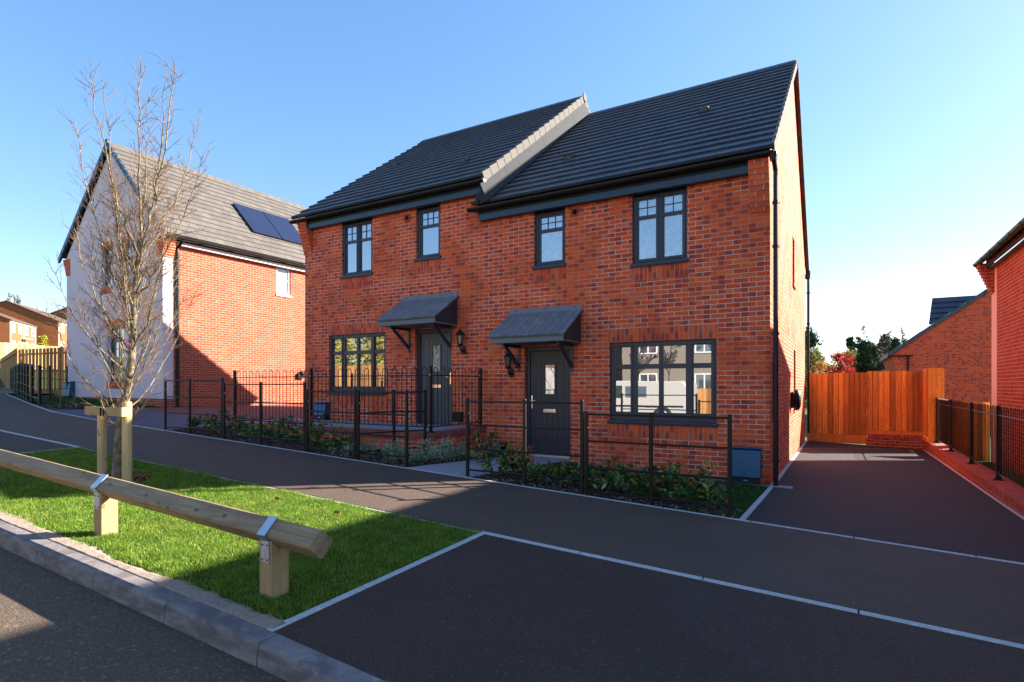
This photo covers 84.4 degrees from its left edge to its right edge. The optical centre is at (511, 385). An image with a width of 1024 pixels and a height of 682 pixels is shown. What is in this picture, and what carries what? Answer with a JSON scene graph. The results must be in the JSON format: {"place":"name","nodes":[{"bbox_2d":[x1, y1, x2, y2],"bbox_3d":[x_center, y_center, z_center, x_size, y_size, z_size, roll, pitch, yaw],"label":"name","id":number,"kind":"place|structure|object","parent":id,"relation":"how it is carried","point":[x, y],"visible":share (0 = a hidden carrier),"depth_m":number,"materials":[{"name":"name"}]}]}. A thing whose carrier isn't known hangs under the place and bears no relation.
{"place":"outdoors","nodes":[
{"label":"outdoors","id":0,"kind":"place"},
{"bbox_2d":[0,547,287,681],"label":"road","id":1,"kind":"structure","parent":0,"point":[55,627],"depth_m":3.28,"materials":[{"name":"grey asphalt"}]},
{"bbox_2d":[245,418,474,431],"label":"terrace paving","id":2,"kind":"structure","parent":0,"point":[397,427],"depth_m":11.44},
{"bbox_2d":[313,402,329,419],"bbox_3d":[-4.505,0.594,13.290,0.450,0.412,0.191,0,0,30],"label":"meter box","id":3,"kind":"object","parent":2,"relation":"on","point":[321,406],"visible":0.87,"depth_m":13.22,"materials":[{"name":"blue plastic"}]},
{"bbox_2d":[406,456,562,476],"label":"garden path","id":4,"kind":"structure","parent":0,"point":[458,468],"depth_m":8.50,"materials":[{"name":"grey concrete"}]},
{"bbox_2d":[0,370,1020,613],"bbox_3d":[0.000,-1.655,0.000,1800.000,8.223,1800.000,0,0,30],"label":"ground","id":5,"kind":"structure","parent":0,"point":[2,385],"depth_m":15.58,"materials":[{"name":"green"}]},
{"bbox_2d":[0,347,17,387],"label":"timber fence","id":6,"kind":"object","parent":5,"relation":"on","point":[8,361],"visible":0.56,"depth_m":29.14,"materials":[{"name":"beige wood"}]},
{"bbox_2d":[0,313,36,344],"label":"brick house","id":7,"kind":"structure","parent":5,"relation":"on","point":[14,330],"depth_m":92.95,"materials":[{"name":"white paint"}]},
{"bbox_2d":[10,363,41,405],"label":"estate fence","id":8,"kind":"object","parent":5,"relation":"on","point":[19,379],"visible":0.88,"depth_m":18.37,"materials":[{"name":"black metal"}]},
{"bbox_2d":[0,524,55,562],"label":"kerb","id":9,"kind":"structure","parent":5,"relation":"on","point":[20,542],"depth_m":4.67,"materials":[{"name":"concrete"}]},
{"bbox_2d":[0,342,64,369],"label":"timber fence","id":10,"kind":"object","parent":5,"relation":"on","point":[6,349],"visible":0.13,"depth_m":41.57,"materials":[{"name":"beige wood"}]},
{"bbox_2d":[0,297,66,346],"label":"brick house","id":11,"kind":"structure","parent":5,"relation":"on","point":[26,314],"depth_m":103.13,"materials":[{"name":"brown brick"}]},
{"bbox_2d":[0,431,72,452],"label":"parking bay","id":12,"kind":"object","parent":5,"relation":"on","point":[11,442],"visible":0.88,"depth_m":9.23,"materials":[{"name":"grey asphalt"}]},
{"bbox_2d":[18,346,66,395],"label":"timber fence","id":13,"kind":"object","parent":5,"relation":"on","point":[58,353],"visible":0.23,"depth_m":23.07,"materials":[{"name":"beige wood"}]},
{"bbox_2d":[36,543,112,589],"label":"kerb","id":14,"kind":"structure","parent":5,"relation":"on","point":[74,566],"depth_m":4.24,"materials":[{"name":"concrete"}]},
{"bbox_2d":[14,396,156,408],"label":"garden turf","id":15,"kind":"structure","parent":5,"relation":"on","point":[43,401],"depth_m":17.25,"materials":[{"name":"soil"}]},
{"bbox_2d":[42,365,67,399],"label":"estate fence","id":16,"kind":"object","parent":15,"relation":"on","point":[49,378],"visible":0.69,"depth_m":17.75,"materials":[{"name":"black metal"}]},
{"bbox_2d":[61,382,74,396],"bbox_3d":[-15.579,0.164,19.819,0.600,0.612,0.191,0,0,30],"label":"meter box","id":17,"kind":"object","parent":15,"relation":"on","point":[70,390],"visible":0.6,"depth_m":19.71,"materials":[{"name":"blue plastic"}]},
{"bbox_2d":[39,403,98,408],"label":"bark mulch","id":18,"kind":"object","parent":15,"relation":"on","point":[69,405],"visible":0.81,"depth_m":15.70,"materials":[{"name":"brown wood"}]},
{"bbox_2d":[92,567,184,622],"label":"kerb","id":19,"kind":"structure","parent":5,"relation":"on","point":[143,596],"depth_m":3.77,"materials":[{"name":"concrete"}]},
{"bbox_2d":[51,409,232,429],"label":"paved drive","id":20,"kind":"structure","parent":5,"relation":"on","point":[155,420],"depth_m":13.23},
{"bbox_2d":[0,511,285,628],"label":"kerb haunching","id":21,"kind":"object","parent":5,"relation":"on","point":[216,601],"visible":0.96,"depth_m":3.87,"materials":[{"name":"grey concrete"}]},
{"bbox_2d":[58,139,306,406],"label":"rendered house","id":22,"kind":"structure","parent":5,"relation":"on","point":[245,260],"depth_m":19.05,"materials":[{"name":"orange brick"}]},
{"bbox_2d":[111,326,123,381],"bbox_3d":[-12.807,-1.030,18.487,1.070,1.800,0.080,0,0,30],"label":"window","id":23,"kind":"structure","parent":22,"relation":"in","point":[113,350],"depth_m":18.57,"materials":[{"name":"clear glass"}]},
{"bbox_2d":[276,267,291,297],"bbox_3d":[-8.373,-3.809,20.638,0.157,1.122,0.670,0,0,30],"label":"window","id":24,"kind":"structure","parent":22,"relation":"in","point":[282,274],"depth_m":20.66,"materials":[{"name":"white plastic"}]},
{"bbox_2d":[132,405,302,419],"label":"paved drive","id":25,"kind":"structure","parent":5,"relation":"on","point":[212,409],"depth_m":16.20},
{"bbox_2d":[164,596,277,665],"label":"kerb","id":26,"kind":"structure","parent":5,"relation":"on","point":[237,637],"depth_m":3.31,"materials":[{"name":"concrete"}]},
{"bbox_2d":[0,446,480,619],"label":"verge turf","id":27,"kind":"structure","parent":5,"relation":"on","point":[210,578],"depth_m":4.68,"materials":[{"name":"plant"}]},
{"bbox_2d":[85,402,131,481],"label":"tree stakes","id":28,"kind":"object","parent":27,"relation":"on","point":[124,411],"visible":0.85,"depth_m":6.67,"materials":[{"name":"wood"}]},
{"bbox_2d":[39,51,214,478],"bbox_3d":[-4.575,-1.302,6.749,2.517,4.999,1.691,0,0,30],"label":"street tree","id":29,"kind":"object","parent":27,"relation":"on","point":[134,335],"visible":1,"depth_m":6.61,"materials":[{"name":"brown plant"}]},
{"bbox_2d":[0,449,331,599],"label":"knee rail","id":30,"kind":"object","parent":27,"relation":"on","point":[278,539],"visible":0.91,"depth_m":4.09,"materials":[{"name":"brown wood"}]},
{"bbox_2d":[168,426,402,461],"bbox_3d":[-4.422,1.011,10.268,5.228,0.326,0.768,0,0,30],"label":"bark mulch","id":31,"kind":"object","parent":5,"relation":"on","point":[277,444],"visible":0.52,"depth_m":10.11,"materials":[{"name":"brown wood"}]},
{"bbox_2d":[164,378,223,438],"bbox_3d":[-6.155,0.431,10.882,1.932,1.142,0.034,0,0,30],"label":"estate fence","id":32,"kind":"object","parent":31,"relation":"on","point":[189,397],"visible":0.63,"depth_m":10.92,"materials":[{"name":"black metal"}]},
{"bbox_2d":[203,408,232,433],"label":"photinia shrub","id":33,"kind":"object","parent":31,"relation":"on","point":[207,424],"visible":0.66,"depth_m":10.94,"materials":[{"name":"green plant"}]},
{"bbox_2d":[232,415,268,437],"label":"photinia shrub","id":34,"kind":"object","parent":31,"relation":"on","point":[245,426],"visible":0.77,"depth_m":10.55,"materials":[{"name":"green plant"}]},
{"bbox_2d":[223,382,305,451],"bbox_3d":[-4.347,0.521,9.825,2.222,1.173,0.034,0,0,30],"label":"estate fence","id":35,"kind":"object","parent":31,"relation":"on","point":[260,420],"visible":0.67,"depth_m":9.82,"materials":[{"name":"black metal"}]},
{"bbox_2d":[250,417,290,439],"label":"photinia shrub","id":36,"kind":"object","parent":31,"relation":"on","point":[269,433],"visible":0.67,"depth_m":10.33,"materials":[{"name":"green plant"}]},
{"bbox_2d":[270,414,299,442],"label":"photinia shrub","id":37,"kind":"object","parent":31,"relation":"on","point":[285,432],"visible":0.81,"depth_m":10.16,"materials":[{"name":"green plant"}]},
{"bbox_2d":[288,419,328,447],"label":"photinia shrub","id":38,"kind":"object","parent":31,"relation":"on","point":[318,434],"visible":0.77,"depth_m":9.57,"materials":[{"name":"green plant"}]},
{"bbox_2d":[216,424,412,456],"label":"garden grass","id":39,"kind":"structure","parent":31,"relation":"on","point":[292,436],"depth_m":10.84,"materials":[{"name":"green plant"}]},
{"bbox_2d":[306,389,356,459],"bbox_3d":[-2.883,0.609,8.970,1.132,1.108,0.034,0,0,30],"label":"estate fence","id":40,"kind":"object","parent":31,"relation":"on","point":[307,420],"visible":0.75,"depth_m":8.97,"materials":[{"name":"black metal"}]},
{"bbox_2d":[325,419,348,449],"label":"photinia shrub","id":41,"kind":"object","parent":31,"relation":"on","point":[329,444],"visible":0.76,"depth_m":9.58,"materials":[{"name":"green plant"}]},
{"bbox_2d":[330,437,381,458],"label":"variegated shrub","id":42,"kind":"object","parent":31,"relation":"on","point":[363,448],"visible":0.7,"depth_m":9.00,"materials":[{"name":"green plant"}]},
{"bbox_2d":[257,634,385,681],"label":"kerb","id":43,"kind":"structure","parent":5,"relation":"on","point":[284,658],"depth_m":2.95,"materials":[{"name":"concrete"}]},
{"bbox_2d":[226,422,486,456],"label":"retaining wall","id":44,"kind":"structure","parent":5,"relation":"on","point":[415,437],"depth_m":10.20,"materials":[{"name":"red brick"}]},
{"bbox_2d":[231,366,433,432],"bbox_3d":[-3.751,0.231,11.064,5.600,1.141,0.120,0,0,30],"label":"hoop railing","id":45,"kind":"object","parent":44,"relation":"on","point":[310,376],"visible":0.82,"depth_m":10.80,"materials":[{"name":"black metal"}]},
{"bbox_2d":[433,367,483,426],"bbox_3d":[-0.982,0.231,10.390,0.140,1.141,1.570,0,0,30],"label":"hoop railing","id":46,"kind":"object","parent":44,"relation":"on","point":[479,376],"visible":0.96,"depth_m":10.49,"materials":[{"name":"black metal"}]},
{"bbox_2d":[267,533,483,631],"bbox_3d":[-0.830,1.419,4.184,0.055,0.161,2.206,0,0,30],"label":"concrete edging","id":47,"kind":"object","parent":5,"relation":"on","point":[348,594],"visible":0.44,"depth_m":3.88,"materials":[{"name":"grey concrete"}]},
{"bbox_2d":[360,453,499,466],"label":"bark mulch","id":48,"kind":"object","parent":5,"relation":"on","point":[390,462],"visible":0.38,"depth_m":8.78,"materials":[{"name":"brown wood"}]},
{"bbox_2d":[356,390,407,466],"bbox_3d":[-1.942,0.637,8.420,1.012,1.145,0.034,0,0,30],"label":"estate fence","id":49,"kind":"object","parent":48,"relation":"on","point":[358,434],"visible":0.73,"depth_m":8.42,"materials":[{"name":"black metal"}]},
{"bbox_2d":[360,390,426,455],"bbox_3d":[-1.935,0.655,9.134,1.245,1.181,0.077,0,0,-40],"label":"estate fence","id":50,"kind":"object","parent":48,"relation":"on","point":[393,411],"visible":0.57,"depth_m":9.17,"materials":[{"name":"black metal"}]},
{"bbox_2d":[379,437,423,463],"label":"variegated shrub","id":51,"kind":"object","parent":48,"relation":"on","point":[389,450],"visible":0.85,"depth_m":8.72,"materials":[{"name":"green plant"}]},
{"bbox_2d":[409,435,458,461],"bbox_3d":[-1.253,1.006,9.080,0.676,0.456,0.879,0,0,30],"label":"variegated shrub","id":52,"kind":"object","parent":48,"relation":"on","point":[432,455],"visible":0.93,"depth_m":9.01,"materials":[{"name":"green plant"}]},
{"bbox_2d":[444,438,492,460],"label":"variegated shrub","id":53,"kind":"object","parent":48,"relation":"on","point":[459,452],"visible":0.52,"depth_m":9.65,"materials":[{"name":"green plant"}]},
{"bbox_2d":[473,427,498,452],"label":"photinia shrub","id":54,"kind":"object","parent":48,"relation":"on","point":[494,435],"visible":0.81,"depth_m":10.19,"materials":[{"name":"green plant"}]},
{"bbox_2d":[289,92,604,444],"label":"brick house","id":55,"kind":"structure","parent":5,"relation":"on","point":[396,251],"depth_m":12.34,"materials":[{"name":"red brick"}]},
{"bbox_2d":[340,220,372,278],"bbox_3d":[-3.505,-3.097,12.876,1.015,1.267,0.172,0,0,30],"label":"window","id":56,"kind":"structure","parent":55,"relation":"in","point":[357,236],"depth_m":12.87,"materials":[{"name":"grey glass"}]},
{"bbox_2d":[327,332,386,395],"bbox_3d":[-3.517,-0.480,12.883,1.835,1.392,0.172,0,0,30],"label":"window","id":57,"kind":"structure","parent":55,"relation":"in","point":[361,351],"depth_m":12.89,"materials":[{"name":"clear glass"}]},
{"bbox_2d":[414,206,440,261],"bbox_3d":[-1.734,-3.171,11.841,0.689,1.117,0.172,0,0,30],"label":"window","id":58,"kind":"structure","parent":55,"relation":"in","point":[429,218],"depth_m":11.87,"materials":[{"name":"grey glass"}]},
{"bbox_2d":[421,332,450,424],"bbox_3d":[-1.584,-0.145,11.808,0.810,1.910,0.109,0,0,30],"label":"door","id":59,"kind":"structure","parent":55,"relation":"in","point":[435,352],"depth_m":11.80,"materials":[{"name":"black paint"}]},
{"bbox_2d":[5,393,1023,564],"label":"concrete edging","id":60,"kind":"object","parent":5,"relation":"on","point":[594,497],"visible":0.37,"depth_m":6.38,"materials":[{"name":"grey concrete"}]},
{"bbox_2d":[505,461,767,507],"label":"garden turf","id":61,"kind":"structure","parent":5,"relation":"on","point":[756,498],"depth_m":7.48,"materials":[{"name":"plant"}]},
{"bbox_2d":[471,473,748,518],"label":"bark mulch","id":62,"kind":"object","parent":61,"relation":"on","point":[560,485],"visible":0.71,"depth_m":6.98,"materials":[{"name":"brown wood"}]},
{"bbox_2d":[460,435,515,475],"bbox_3d":[-0.306,0.974,7.818,0.919,0.560,0.387,0,0,30],"label":"photinia shrub","id":63,"kind":"object","parent":62,"relation":"on","point":[487,464],"visible":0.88,"depth_m":7.79,"materials":[{"name":"green plant"}]},
{"bbox_2d":[501,442,536,476],"bbox_3d":[0.092,1.013,7.812,0.489,0.523,0.472,0,0,14],"label":"photinia shrub","id":64,"kind":"object","parent":62,"relation":"on","point":[517,468],"visible":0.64,"depth_m":7.72,"materials":[{"name":"green plant"}]},
{"bbox_2d":[466,398,583,494],"bbox_3d":[0.121,0.752,7.214,1.712,1.165,0.034,0,0,30],"label":"estate fence","id":65,"kind":"object","parent":62,"relation":"on","point":[525,452],"visible":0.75,"depth_m":7.17,"materials":[{"name":"black metal"}]},
{"bbox_2d":[522,454,556,482],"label":"photinia shrub","id":66,"kind":"object","parent":62,"relation":"on","point":[533,469],"visible":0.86,"depth_m":7.39,"materials":[{"name":"green plant"}]},
{"bbox_2d":[545,457,579,484],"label":"photinia shrub","id":67,"kind":"object","parent":62,"relation":"on","point":[567,465],"visible":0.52,"depth_m":7.39,"materials":[{"name":"green plant"}]},
{"bbox_2d":[569,461,600,488],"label":"photinia shrub","id":68,"kind":"object","parent":62,"relation":"on","point":[577,473],"visible":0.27,"depth_m":7.05,"materials":[{"name":"green plant"}]},
{"bbox_2d":[592,455,648,491],"bbox_3d":[1.355,1.099,7.183,0.692,0.476,0.567,0,0,-14],"label":"photinia shrub","id":69,"kind":"object","parent":62,"relation":"on","point":[620,465],"visible":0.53,"depth_m":7.11,"materials":[{"name":"green plant"}]},
{"bbox_2d":[599,466,648,494],"bbox_3d":[1.371,1.158,6.852,0.606,0.367,0.395,0,0,30],"label":"photinia shrub","id":70,"kind":"object","parent":62,"relation":"on","point":[640,485],"visible":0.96,"depth_m":6.78,"materials":[{"name":"green plant"}]},
{"bbox_2d":[637,464,678,497],"bbox_3d":[1.780,1.161,6.838,0.541,0.398,0.506,0,0,30],"label":"photinia shrub","id":71,"kind":"object","parent":62,"relation":"on","point":[663,468],"visible":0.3,"depth_m":6.81,"materials":[{"name":"green plant"}]},
{"bbox_2d":[584,411,731,517],"bbox_3d":[1.591,0.856,6.355,1.667,1.112,0.034,0,0,30],"label":"estate fence","id":72,"kind":"object","parent":62,"relation":"on","point":[650,471],"visible":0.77,"depth_m":6.35,"materials":[{"name":"black metal"}]},
{"bbox_2d":[646,463,691,503],"bbox_3d":[1.854,1.132,6.568,0.533,0.460,0.394,0,0,30],"label":"photinia shrub","id":73,"kind":"object","parent":62,"relation":"on","point":[663,482],"visible":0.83,"depth_m":6.51,"materials":[{"name":"green plant"}]},
{"bbox_2d":[666,460,726,504],"bbox_3d":[2.138,1.100,6.516,0.609,0.559,0.538,0,0,44],"label":"photinia shrub","id":74,"kind":"object","parent":62,"relation":"on","point":[697,488],"visible":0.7,"depth_m":6.47,"materials":[{"name":"green plant"}]},
{"bbox_2d":[674,499,746,517],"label":"garden grass","id":75,"kind":"structure","parent":62,"relation":"on","point":[737,513],"depth_m":6.22,"materials":[{"name":"green plant"}]},
{"bbox_2d":[697,478,732,510],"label":"photinia shrub","id":76,"kind":"object","parent":62,"relation":"on","point":[709,496],"visible":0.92,"depth_m":6.25,"materials":[{"name":"green plant"}]},
{"bbox_2d":[466,60,810,488],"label":"brick house","id":77,"kind":"structure","parent":5,"relation":"on","point":[662,268],"depth_m":9.77,"materials":[{"name":"red brick"}]},
{"bbox_2d":[532,209,565,269],"bbox_3d":[0.709,-2.681,10.414,0.691,1.057,0.172,0,0,30],"label":"window","id":78,"kind":"structure","parent":77,"relation":"in","point":[550,226],"depth_m":10.43,"materials":[{"name":"grey glass"}]},
{"bbox_2d":[531,350,569,454],"bbox_3d":[0.700,0.310,10.473,0.810,1.910,0.109,0,0,30],"label":"door","id":79,"kind":"structure","parent":77,"relation":"in","point":[550,370],"depth_m":10.47,"materials":[{"name":"black paint"}]},
{"bbox_2d":[630,188,688,267],"bbox_3d":[2.457,-2.602,9.392,0.971,1.217,0.172,0,0,30],"label":"window","id":80,"kind":"structure","parent":77,"relation":"in","point":[659,219],"depth_m":9.39,"materials":[{"name":"clear glass"}]},
{"bbox_2d":[607,339,718,426],"bbox_3d":[2.478,-0.044,9.380,1.835,1.392,0.172,0,0,30],"label":"window","id":81,"kind":"structure","parent":77,"relation":"in","point":[679,378],"depth_m":9.37,"materials":[{"name":"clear glass"}]},
{"bbox_2d":[791,389,800,413],"bbox_3d":[5.999,0.332,11.922,0.193,0.523,0.360,0,0,30],"label":"car charger","id":82,"kind":"object","parent":77,"relation":"attached to","point":[796,399],"visible":1,"depth_m":11.80,"materials":[{"name":"black paint"}]},
{"bbox_2d":[274,534,1023,681],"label":"parking bay","id":83,"kind":"object","parent":5,"relation":"on","point":[559,615],"visible":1,"depth_m":3.33,"materials":[{"name":"grey asphalt"}]},
{"bbox_2d":[562,461,769,486],"bbox_3d":[2.356,1.417,9.215,3.370,0.146,0.290,0,0,30],"label":"gravel strip","id":84,"kind":"object","parent":5,"relation":"on","point":[767,485],"visible":0.2,"depth_m":8.78,"materials":[{"name":"grey gravel"}]},
{"bbox_2d":[732,446,761,484],"bbox_3d":[3.546,1.212,8.585,0.460,0.557,0.191,0,0,30],"label":"meter box","id":85,"kind":"object","parent":84,"relation":"on","point":[746,464],"visible":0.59,"depth_m":8.52,"materials":[{"name":"blue plastic"}]},
{"bbox_2d":[480,531,1023,648],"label":"concrete edging","id":86,"kind":"object","parent":5,"relation":"on","point":[975,636],"visible":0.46,"depth_m":3.91,"materials":[{"name":"grey concrete"}]},
{"bbox_2d":[739,485,773,519],"bbox_3d":[3.147,1.486,7.160,0.060,0.210,3.014,0,0,30],"label":"concrete edging","id":87,"kind":"object","parent":5,"relation":"on","point":[750,510],"visible":0.47,"depth_m":6.75,"materials":[{"name":"grey concrete"}]},
{"bbox_2d":[805,326,823,399],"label":"pine tree","id":88,"kind":"object","parent":5,"relation":"on","point":[814,340],"visible":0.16,"depth_m":61.66,"materials":[{"name":"green plant"}]},
{"bbox_2d":[805,346,831,405],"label":"olive tree","id":89,"kind":"object","parent":5,"relation":"on","point":[815,355],"visible":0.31,"depth_m":44.86,"materials":[{"name":"green plant"}]},
{"bbox_2d":[807,372,866,443],"bbox_3d":[9.266,0.629,16.134,1.480,2.001,0.100,0,0,30],"label":"timber fence","id":90,"kind":"object","parent":5,"relation":"on","point":[838,408],"visible":0.99,"depth_m":16.09,"materials":[{"name":"orange wood"}]},
{"bbox_2d":[822,349,855,372],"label":"red maple","id":91,"kind":"object","parent":5,"relation":"on","point":[839,357],"visible":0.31,"depth_m":41.60,"materials":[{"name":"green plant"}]},
{"bbox_2d":[849,339,883,372],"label":"spruce tree","id":92,"kind":"object","parent":5,"relation":"on","point":[868,351],"visible":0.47,"depth_m":44.43,"materials":[{"name":"green plant"}]},
{"bbox_2d":[866,434,923,449],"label":"retaining wall","id":93,"kind":"structure","parent":5,"relation":"on","point":[902,441],"depth_m":15.26,"materials":[{"name":"red brick"}]},
{"bbox_2d":[867,371,922,434],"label":"timber fence","id":94,"kind":"object","parent":93,"relation":"on","point":[894,402],"visible":1,"depth_m":15.45,"materials":[{"name":"orange wood"}]},
{"bbox_2d":[879,289,991,426],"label":"brick house","id":95,"kind":"structure","parent":5,"relation":"on","point":[954,339],"depth_m":26.66,"materials":[{"name":"red brick"}]},
{"bbox_2d":[924,441,1023,516],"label":"retaining wall","id":96,"kind":"structure","parent":5,"relation":"on","point":[1008,493],"depth_m":9.13,"materials":[{"name":"red brick"}]},
{"bbox_2d":[922,369,927,441],"bbox_3d":[10.764,0.491,14.674,0.100,1.868,1.000,0,0,30],"label":"fence post","id":97,"kind":"object","parent":96,"relation":"on","point":[925,406],"visible":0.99,"depth_m":14.53,"materials":[{"name":"orange wood"}]},
{"bbox_2d":[928,368,943,442],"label":"timber fence","id":98,"kind":"object","parent":96,"relation":"on","point":[935,383],"visible":0.82,"depth_m":14.17,"materials":[{"name":"orange wood"}]},
{"bbox_2d":[933,398,1023,488],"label":"hoop railing","id":99,"kind":"object","parent":96,"relation":"on","point":[946,422],"visible":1,"depth_m":9.24,"materials":[{"name":"black metal"}]},
{"bbox_2d":[924,450,1023,519],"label":"concrete edging","id":100,"kind":"object","parent":5,"relation":"on","point":[1004,505],"visible":0.4,"depth_m":8.60,"materials":[{"name":"concrete"}]},
{"bbox_2d":[973,217,1023,474],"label":"brick house","id":101,"kind":"structure","parent":5,"relation":"on","point":[1002,277],"depth_m":11.60,"materials":[{"name":"red brick"}]},
{"bbox_2d":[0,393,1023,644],"bbox_3d":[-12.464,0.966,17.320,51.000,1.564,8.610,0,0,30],"label":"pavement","id":102,"kind":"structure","parent":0,"point":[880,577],"depth_m":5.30,"materials":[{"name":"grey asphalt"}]},
{"bbox_2d":[0,0,1023,383],"label":"sky","id":103,"kind":"structure","parent":0,"point":[912,111],"materials":[{"name":"blue"}]},
{"bbox_2d":[746,441,1023,562],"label":"driveway","id":104,"kind":"structure","parent":0,"point":[917,497],"depth_m":7.27,"materials":[{"name":"grey asphalt"}]},
{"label":"garden turf","id":105,"kind":"structure","parent":0,"visible":0},
{"bbox_2d":[956,401,989,460],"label":"timber fence","id":106,"kind":"object","parent":105,"relation":"on","point":[960,430],"visible":0.3,"depth_m":13.40,"materials":[{"name":"orange wood"}]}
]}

